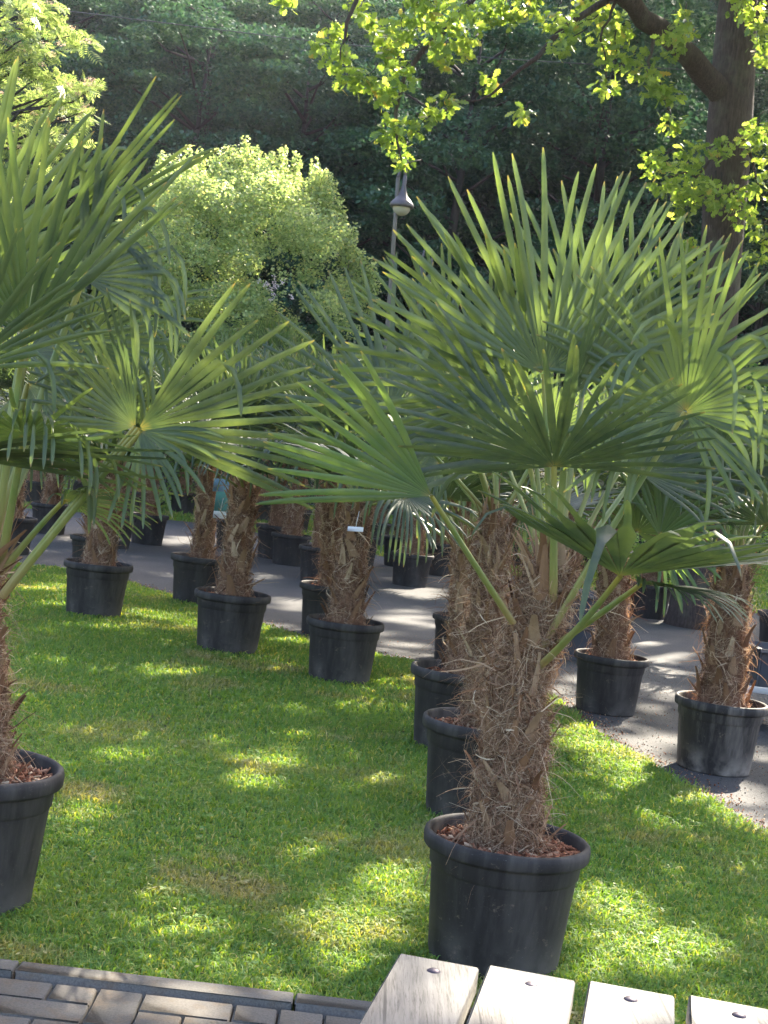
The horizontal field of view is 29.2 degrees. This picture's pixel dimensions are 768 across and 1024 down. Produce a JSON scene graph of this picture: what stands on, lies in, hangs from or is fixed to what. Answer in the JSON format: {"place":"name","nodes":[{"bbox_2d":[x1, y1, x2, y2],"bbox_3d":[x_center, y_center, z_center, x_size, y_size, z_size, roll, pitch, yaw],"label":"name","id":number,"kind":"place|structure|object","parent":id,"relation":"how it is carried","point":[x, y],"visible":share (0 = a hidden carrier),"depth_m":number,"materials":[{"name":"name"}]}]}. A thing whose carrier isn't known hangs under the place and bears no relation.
{"place":"outdoors","nodes":[
{"label":"outdoors","id":0,"kind":"place"},
{"bbox_2d":[2,394,82,478],"bbox_3d":[-6.848,-1.755,27.900,3.310,2.879,3.166,5,3,-43],"label":"shrub","id":1,"kind":"object","parent":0,"point":[46,458],"visible":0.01,"depth_m":27.78,"materials":[{"name":"green plant"}]},
{"bbox_2d":[0,978,360,1023],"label":"paving","id":2,"kind":"structure","parent":0,"point":[26,1002],"depth_m":3.93,"materials":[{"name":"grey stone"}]},
{"bbox_2d":[359,954,767,1023],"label":"picnic table","id":3,"kind":"object","parent":2,"relation":"on","point":[415,990],"visible":1,"depth_m":2.34,"materials":[{"name":"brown wood"}]},
{"bbox_2d":[0,561,767,1023],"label":"lawn","id":4,"kind":"structure","parent":0,"point":[706,967],"depth_m":5.84,"materials":[{"name":"green plant"}]},
{"bbox_2d":[0,0,110,203],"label":"rowan tree","id":5,"kind":"object","parent":4,"relation":"on","point":[35,99],"visible":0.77,"depth_m":13.83,"materials":[{"name":"green plant"}]},
{"bbox_2d":[14,340,196,617],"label":"potted palm","id":6,"kind":"object","parent":4,"relation":"on","point":[97,577],"visible":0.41,"depth_m":11.65,"materials":[{"name":"plant"}]},
{"bbox_2d":[0,56,335,918],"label":"potted palm","id":7,"kind":"object","parent":4,"relation":"on","point":[30,784],"visible":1,"depth_m":4.45,"materials":[{"name":"plant"}]},
{"bbox_2d":[115,337,335,654],"bbox_3d":[-1.058,-0.147,10.636,1.814,2.313,2.103,8,2,26],"label":"potted palm","id":8,"kind":"object","parent":4,"relation":"on","point":[232,605],"visible":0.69,"depth_m":10.57,"materials":[{"name":"plant"}]},
{"bbox_2d":[213,501,226,518],"bbox_3d":[-1.240,-0.028,11.172,0.100,0.158,0.021,6,2,-9],"label":"plant label","id":9,"kind":"object","parent":8,"relation":"attached to","point":[216,513],"visible":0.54,"depth_m":11.16,"materials":[{"name":"white plastic"}]},
{"bbox_2d":[213,478,228,491],"bbox_3d":[-1.245,-0.255,11.313,0.120,0.203,0.021,6,2,-9],"label":"plant label","id":10,"kind":"object","parent":8,"relation":"hanging from","point":[220,488],"visible":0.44,"depth_m":11.30,"materials":[{"name":"blue plastic"}]},
{"bbox_2d":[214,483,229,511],"bbox_3d":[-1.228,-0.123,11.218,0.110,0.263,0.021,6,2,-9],"label":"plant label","id":11,"kind":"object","parent":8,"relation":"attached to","point":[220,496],"visible":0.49,"depth_m":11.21,"materials":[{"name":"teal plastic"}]},
{"bbox_2d":[194,338,481,684],"bbox_3d":[-0.258,-0.029,9.974,2.117,2.318,2.030,7,2,0],"label":"potted palm","id":12,"kind":"object","parent":4,"relation":"on","point":[344,635],"visible":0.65,"depth_m":9.84,"materials":[{"name":"plant"}]},
{"bbox_2d":[347,514,363,531],"bbox_3d":[-0.176,0.059,9.319,0.100,0.133,0.021,6,2,-9],"label":"plant label","id":13,"kind":"object","parent":12,"relation":"attached to","point":[356,529],"visible":1,"depth_m":9.31,"materials":[{"name":"white plastic"}]},
{"bbox_2d":[248,238,625,815],"bbox_3d":[0.201,0.052,6.399,1.710,2.543,0.971,7,2,0],"label":"potted palm","id":14,"kind":"object","parent":4,"relation":"on","point":[446,740],"visible":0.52,"depth_m":6.42,"materials":[{"name":"plant"}]},
{"bbox_2d":[283,364,641,747],"bbox_3d":[0.387,0.227,8.015,2.050,2.113,1.674,7,2,0],"label":"potted palm","id":15,"kind":"object","parent":4,"relation":"on","point":[431,691],"visible":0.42,"depth_m":7.95,"materials":[{"name":"plant"}]},
{"bbox_2d":[255,147,767,979],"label":"potted palm","id":16,"kind":"object","parent":4,"relation":"on","point":[507,863],"visible":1,"depth_m":4.49,"materials":[{"name":"plant"}]},
{"bbox_2d":[0,0,767,552],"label":"hillside","id":17,"kind":"structure","parent":0,"point":[764,362],"depth_m":49.15,"materials":[{"name":"green plant"}]},
{"bbox_2d":[0,0,135,215],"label":"forest tree","id":18,"kind":"object","parent":17,"relation":"on","point":[74,17],"visible":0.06,"depth_m":49.95,"materials":[{"name":"green plant"}]},
{"bbox_2d":[0,28,136,400],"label":"forest tree","id":19,"kind":"object","parent":17,"relation":"on","point":[62,70],"visible":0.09,"depth_m":38.71,"materials":[{"name":"green plant"}]},
{"bbox_2d":[0,0,161,320],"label":"forest tree","id":20,"kind":"object","parent":17,"relation":"on","point":[108,6],"visible":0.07,"depth_m":43.71,"materials":[{"name":"green plant"}]},
{"bbox_2d":[2,0,159,151],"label":"forest tree","id":21,"kind":"object","parent":17,"relation":"on","point":[78,34],"visible":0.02,"depth_m":55.56,"materials":[{"name":"green plant"}]},
{"bbox_2d":[26,0,307,339],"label":"forest tree","id":22,"kind":"object","parent":17,"relation":"on","point":[171,39],"visible":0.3,"depth_m":38.45,"materials":[{"name":"green plant"}]},
{"bbox_2d":[146,27,218,90],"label":"forest tree","id":23,"kind":"object","parent":17,"relation":"on","point":[164,63],"depth_m":62.69,"materials":[{"name":"green plant"}]},
{"bbox_2d":[67,0,310,257],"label":"forest tree","id":24,"kind":"object","parent":17,"relation":"on","point":[184,66],"visible":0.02,"depth_m":49.89,"materials":[{"name":"green plant"}]},
{"bbox_2d":[65,0,323,339],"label":"forest tree","id":25,"kind":"object","parent":17,"relation":"on","point":[240,8],"visible":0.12,"depth_m":43.23,"materials":[{"name":"green plant"}]},
{"bbox_2d":[165,0,327,191],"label":"forest tree","id":26,"kind":"object","parent":17,"relation":"on","point":[279,58],"visible":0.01,"depth_m":55.24,"materials":[{"name":"green plant"}]},
{"bbox_2d":[162,21,454,451],"bbox_3d":[-2.006,-6.678,40.131,8.032,12.787,8.050,7,2,13],"label":"forest tree","id":27,"kind":"object","parent":17,"relation":"on","point":[317,106],"visible":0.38,"depth_m":38.59,"materials":[{"name":"green plant"}]},
{"bbox_2d":[298,0,379,88],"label":"forest tree","id":28,"kind":"object","parent":17,"relation":"on","point":[323,31],"depth_m":63.47,"materials":[{"name":"green plant"}]},
{"bbox_2d":[243,0,437,260],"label":"forest tree","id":29,"kind":"object","parent":17,"relation":"on","point":[296,60],"visible":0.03,"depth_m":49.88,"materials":[{"name":"green plant"}]},
{"bbox_2d":[248,0,503,349],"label":"forest tree","id":30,"kind":"object","parent":17,"relation":"on","point":[337,7],"visible":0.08,"depth_m":44.32,"materials":[{"name":"green plant"}]},
{"bbox_2d":[317,0,477,190],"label":"forest tree","id":31,"kind":"object","parent":17,"relation":"on","point":[438,71],"depth_m":56.76,"materials":[{"name":"green plant"}]},
{"bbox_2d":[276,0,613,483],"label":"forest tree","id":32,"kind":"object","parent":17,"relation":"on","point":[500,38],"visible":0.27,"depth_m":38.23,"materials":[{"name":"green plant"}]},
{"bbox_2d":[384,0,572,268],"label":"forest tree","id":33,"kind":"object","parent":17,"relation":"on","point":[545,7],"visible":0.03,"depth_m":50.48,"materials":[{"name":"green plant"}]},
{"bbox_2d":[440,0,575,111],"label":"forest tree","id":34,"kind":"object","parent":17,"relation":"on","point":[570,7],"depth_m":63.51,"materials":[{"name":"green plant"}]},
{"bbox_2d":[447,0,617,209],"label":"forest tree","id":35,"kind":"object","parent":17,"relation":"on","point":[544,113],"visible":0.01,"depth_m":54.92,"materials":[{"name":"green plant"}]},
{"bbox_2d":[419,7,649,350],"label":"forest tree","id":36,"kind":"object","parent":17,"relation":"on","point":[477,258],"visible":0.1,"depth_m":45.16,"materials":[{"name":"green plant"}]},
{"bbox_2d":[414,0,744,404],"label":"forest tree","id":37,"kind":"object","parent":17,"relation":"on","point":[649,137],"visible":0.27,"depth_m":38.95,"materials":[{"name":"green plant"}]},
{"bbox_2d":[549,0,717,276],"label":"forest tree","id":38,"kind":"object","parent":17,"relation":"on","point":[694,2],"visible":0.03,"depth_m":49.58,"materials":[{"name":"green plant"}]},
{"bbox_2d":[572,0,715,160],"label":"forest tree","id":39,"kind":"object","parent":17,"relation":"on","point":[660,64],"depth_m":64.89,"materials":[{"name":"green plant"}]},
{"bbox_2d":[525,7,763,362],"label":"forest tree","id":40,"kind":"object","parent":17,"relation":"on","point":[708,49],"visible":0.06,"depth_m":44.70,"materials":[{"name":"green plant"}]},
{"bbox_2d":[614,0,767,260],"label":"forest tree","id":41,"kind":"object","parent":17,"relation":"on","point":[716,6],"visible":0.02,"depth_m":54.65,"materials":[{"name":"green plant"}]},
{"bbox_2d":[632,106,767,541],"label":"forest tree","id":42,"kind":"object","parent":17,"relation":"on","point":[759,296],"visible":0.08,"depth_m":38.01,"materials":[{"name":"green plant"}]},
{"bbox_2d":[677,25,767,323],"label":"forest tree","id":43,"kind":"object","parent":17,"relation":"on","point":[757,96],"visible":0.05,"depth_m":48.81,"materials":[{"name":"green plant"}]},
{"bbox_2d":[740,66,767,374],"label":"forest tree","id":44,"kind":"object","parent":17,"relation":"on","point":[761,99],"visible":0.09,"depth_m":45.36,"materials":[{"name":"green plant"}]},
{"bbox_2d":[19,508,767,834],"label":"asphalt path","id":45,"kind":"structure","parent":0,"point":[402,612],"depth_m":13.88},
{"bbox_2d":[0,387,72,534],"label":"potted palm","id":46,"kind":"object","parent":45,"relation":"on","point":[41,510],"visible":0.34,"depth_m":19.40,"materials":[{"name":"plant"}]},
{"bbox_2d":[0,327,76,554],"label":"potted palm","id":47,"kind":"object","parent":45,"relation":"on","point":[28,523],"visible":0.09,"depth_m":16.06,"materials":[{"name":"plant"}]},
{"bbox_2d":[0,341,164,557],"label":"potted palm","id":48,"kind":"object","parent":45,"relation":"on","point":[78,539],"visible":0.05,"depth_m":14.76,"materials":[{"name":"plastic"}]},
{"bbox_2d":[117,445,139,548],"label":"potted palm","id":49,"kind":"object","parent":45,"relation":"on","point":[128,531],"visible":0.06,"depth_m":18.43,"materials":[{"name":"plant"}]},
{"bbox_2d":[131,371,168,545],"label":"potted palm","id":50,"kind":"object","parent":45,"relation":"on","point":[153,536],"visible":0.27,"depth_m":19.54,"materials":[{"name":"plant"}]},
{"bbox_2d":[155,354,275,604],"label":"potted palm","id":51,"kind":"object","parent":45,"relation":"on","point":[193,569],"visible":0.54,"depth_m":13.34,"materials":[{"name":"plant"}]},
{"bbox_2d":[215,361,248,548],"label":"potted palm","id":52,"kind":"object","parent":45,"relation":"on","point":[220,527],"visible":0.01,"depth_m":20.38,"materials":[{"name":"plastic"}]},
{"bbox_2d":[248,351,328,558],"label":"potted palm","id":53,"kind":"object","parent":45,"relation":"on","point":[275,517],"visible":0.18,"depth_m":19.66,"materials":[{"name":"plant"}]},
{"bbox_2d":[265,386,312,566],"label":"potted palm","id":54,"kind":"object","parent":45,"relation":"on","point":[289,539],"visible":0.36,"depth_m":18.90,"materials":[{"name":"plastic"}]},
{"bbox_2d":[237,333,422,633],"bbox_3d":[-0.323,-0.213,12.439,2.097,2.498,1.880,8,3,36],"label":"potted palm","id":55,"kind":"object","parent":45,"relation":"on","point":[311,593],"visible":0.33,"depth_m":12.31,"materials":[{"name":"plant"}]},
{"bbox_2d":[277,352,386,580],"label":"potted palm","id":56,"kind":"object","parent":45,"relation":"on","point":[308,568],"visible":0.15,"depth_m":16.93,"materials":[{"name":"plant"}]},
{"bbox_2d":[366,507,380,565],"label":"potted palm","id":57,"kind":"object","parent":45,"relation":"on","point":[371,562],"visible":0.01,"depth_m":20.41,"materials":[{"name":"plant"}]},
{"bbox_2d":[384,507,408,566],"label":"potted palm","id":58,"kind":"object","parent":45,"relation":"on","point":[386,548],"visible":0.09,"depth_m":20.81,"materials":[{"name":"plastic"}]},
{"bbox_2d":[39,564,767,830],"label":"path grit","id":59,"kind":"object","parent":45,"relation":"on","point":[709,787],"visible":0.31,"depth_m":9.26,"materials":[{"name":"grey gravel"}]},
{"bbox_2d":[391,508,435,587],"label":"potted palm","id":60,"kind":"object","parent":45,"relation":"on","point":[409,574],"visible":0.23,"depth_m":17.88,"materials":[{"name":"plastic"}]},
{"bbox_2d":[423,504,452,576],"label":"potted palm","id":61,"kind":"object","parent":45,"relation":"on","point":[439,571],"visible":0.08,"depth_m":20.05,"materials":[{"name":"plant"}]},
{"bbox_2d":[332,371,557,658],"bbox_3d":[0.618,-0.006,11.566,1.976,2.376,2.143,5,3,-40],"label":"potted palm","id":62,"kind":"object","parent":45,"relation":"on","point":[439,617],"visible":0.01,"depth_m":11.57,"materials":[{"name":"plant"}]},
{"bbox_2d":[485,473,637,574],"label":"potted palm","id":63,"kind":"object","parent":45,"relation":"on","point":[571,517],"visible":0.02,"depth_m":17.89,"materials":[{"name":"plant"}]},
{"bbox_2d":[558,624,596,659],"bbox_3d":[1.688,1.115,12.855,0.582,0.300,0.532,7,2,0],"label":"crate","id":64,"kind":"object","parent":45,"relation":"on","point":[578,640],"visible":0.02,"depth_m":12.60,"materials":[{"name":"plastic"}]},
{"bbox_2d":[567,590,597,626],"bbox_3d":[1.741,0.836,12.844,0.582,0.260,0.532,7,2,0],"label":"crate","id":65,"kind":"object","parent":64,"relation":"on","point":[591,598],"visible":0.04,"depth_m":12.59,"materials":[{"name":"grey plastic"}]},
{"bbox_2d":[510,368,720,716],"bbox_3d":[1.615,0.211,9.918,1.871,2.307,2.154,7,2,0],"label":"potted palm","id":66,"kind":"object","parent":45,"relation":"on","point":[610,669],"visible":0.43,"depth_m":9.88,"materials":[{"name":"plant"}]},
{"bbox_2d":[596,484,748,619],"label":"potted palm","id":67,"kind":"object","parent":45,"relation":"on","point":[646,610],"visible":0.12,"depth_m":17.35,"materials":[{"name":"plastic"}]},
{"bbox_2d":[596,385,767,777],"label":"potted palm","id":68,"kind":"object","parent":45,"relation":"on","point":[720,718],"visible":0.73,"depth_m":8.22,"materials":[{"name":"plant"}]},
{"bbox_2d":[704,385,767,641],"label":"potted palm","id":69,"kind":"object","parent":45,"relation":"on","point":[763,633],"visible":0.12,"depth_m":14.72,"materials":[{"name":"plant"}]},
{"bbox_2d":[743,680,767,697],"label":"plant trolley","id":70,"kind":"object","parent":45,"relation":"on","point":[760,690],"visible":0.01,"depth_m":9.93,"materials":[{"name":"silver metal"}]},
{"bbox_2d":[746,640,767,687],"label":"crate","id":71,"kind":"object","parent":70,"relation":"on","point":[762,671],"visible":0.45,"depth_m":9.99,"materials":[{"name":"blue plastic"}]},
{"bbox_2d":[22,475,767,1010],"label":"ground","id":72,"kind":"structure","parent":0,"point":[382,550],"depth_m":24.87,"materials":[{"name":"green plant"}]},
{"bbox_2d":[2,319,99,502],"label":"potted palm","id":73,"kind":"object","parent":72,"relation":"on","point":[34,494],"visible":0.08,"depth_m":25.34,"materials":[{"name":"plant"}]},
{"bbox_2d":[71,324,130,494],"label":"potted palm","id":74,"kind":"object","parent":72,"relation":"on","point":[77,485],"visible":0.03,"depth_m":27.32,"materials":[{"name":"plant"}]},
{"bbox_2d":[126,331,193,513],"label":"potted palm","id":75,"kind":"object","parent":72,"relation":"on","point":[162,363],"visible":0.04,"depth_m":25.80,"materials":[{"name":"plant"}]},
{"bbox_2d":[159,453,198,508],"bbox_3d":[-4.429,-0.875,28.119,2.134,1.762,2.147,8,2,21],"label":"shrub","id":76,"kind":"object","parent":72,"relation":"on","point":[168,485],"visible":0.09,"depth_m":27.89,"materials":[{"name":"green plant"}]},
{"bbox_2d":[0,959,370,1018],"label":"kerb","id":77,"kind":"structure","parent":72,"relation":"on","point":[144,985],"depth_m":4.06,"materials":[{"name":"grey stone"}]},
{"bbox_2d":[160,330,222,513],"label":"potted palm","id":78,"kind":"object","parent":72,"relation":"on","point":[187,505],"visible":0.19,"depth_m":27.86,"materials":[{"name":"plant"}]},
{"bbox_2d":[199,330,263,486],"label":"potted palm","id":79,"kind":"object","parent":72,"relation":"on","point":[235,353],"visible":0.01,"depth_m":25.86,"materials":[{"name":"plant"}]},
{"bbox_2d":[106,135,381,478],"bbox_3d":[-3.062,-3.765,29.923,5.884,7.594,4.767,7,2,0],"label":"flowering bush","id":80,"kind":"object","parent":72,"relation":"on","point":[200,194],"visible":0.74,"depth_m":29.16,"materials":[{"name":"green plant"}]},
{"bbox_2d":[223,317,322,521],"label":"potted palm","id":81,"kind":"object","parent":72,"relation":"on","point":[278,343],"visible":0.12,"depth_m":28.11,"materials":[{"name":"plant"}]},
{"bbox_2d":[46,460,529,546],"bbox_3d":[-2.300,-0.496,30.536,13.271,1.200,0.048,7,2,9],"label":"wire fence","id":82,"kind":"object","parent":72,"relation":"on","point":[68,487],"depth_m":30.86,"materials":[{"name":"grey metal"}]},
{"bbox_2d":[272,332,347,532],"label":"potted palm","id":83,"kind":"object","parent":72,"relation":"on","point":[306,521],"visible":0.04,"depth_m":26.44,"materials":[{"name":"plant"}]},
{"bbox_2d":[326,348,365,514],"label":"potted palm","id":84,"kind":"object","parent":72,"relation":"on","point":[347,365],"depth_m":27.80,"materials":[{"name":"plant"}]},
{"bbox_2d":[384,158,413,348],"bbox_3d":[0.030,-2.987,26.904,0.455,6.978,0.455,4,3,-45],"label":"street lamp","id":85,"kind":"object","parent":72,"relation":"on","point":[401,203],"visible":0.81,"depth_m":26.75,"materials":[{"name":"metal"}]},
{"bbox_2d":[360,358,443,546],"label":"potted palm","id":86,"kind":"object","parent":72,"relation":"on","point":[387,531],"visible":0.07,"depth_m":24.88,"materials":[{"name":"plant"}]},
{"bbox_2d":[417,249,432,304],"bbox_3d":[0.729,-2.873,33.928,0.389,6.366,0.297,8,3,31],"label":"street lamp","id":87,"kind":"object","parent":72,"relation":"on","point":[423,255],"visible":0.04,"depth_m":33.77,"materials":[{"name":"metal"}]},
{"bbox_2d":[269,0,767,630],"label":"oak tree","id":88,"kind":"object","parent":72,"relation":"on","point":[725,86],"visible":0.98,"depth_m":15.64,"materials":[{"name":"green plant"}]},
{"bbox_2d":[509,385,574,566],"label":"potted palm","id":89,"kind":"object","parent":72,"relation":"on","point":[516,547],"visible":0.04,"depth_m":23.83,"materials":[{"name":"plant"}]},
{"bbox_2d":[519,509,598,565],"bbox_3d":[2.837,0.407,23.925,1.566,1.283,1.644,7,2,0],"label":"shrub","id":90,"kind":"object","parent":72,"relation":"on","point":[585,519],"visible":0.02,"depth_m":23.79,"materials":[{"name":"green plant"}]},
{"bbox_2d":[558,389,601,569],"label":"potted palm","id":91,"kind":"object","parent":72,"relation":"on","point":[588,509],"visible":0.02,"depth_m":24.90,"materials":[{"name":"plant"}]},
{"bbox_2d":[533,495,646,553],"bbox_3d":[4.471,-0.617,28.025,2.666,3.254,3.100,8,2,22],"label":"shrub","id":92,"kind":"object","parent":72,"relation":"on","point":[636,532],"depth_m":27.23,"materials":[{"name":"green plant"}]},
{"bbox_2d":[595,533,671,584],"bbox_3d":[3.875,0.754,22.422,1.391,1.061,1.479,5,3,-34],"label":"shrub","id":93,"kind":"object","parent":72,"relation":"on","point":[632,550],"visible":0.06,"depth_m":22.37,"materials":[{"name":"green plant"}]},
{"bbox_2d":[662,525,767,605],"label":"shrub","id":94,"kind":"object","parent":72,"relation":"on","point":[750,532],"visible":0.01,"depth_m":21.94,"materials":[{"name":"green plant"}]},
{"bbox_2d":[727,357,767,566],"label":"shrub","id":95,"kind":"object","parent":72,"relation":"on","point":[747,386],"visible":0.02,"depth_m":26.15,"materials":[{"name":"green plant"}]}
]}

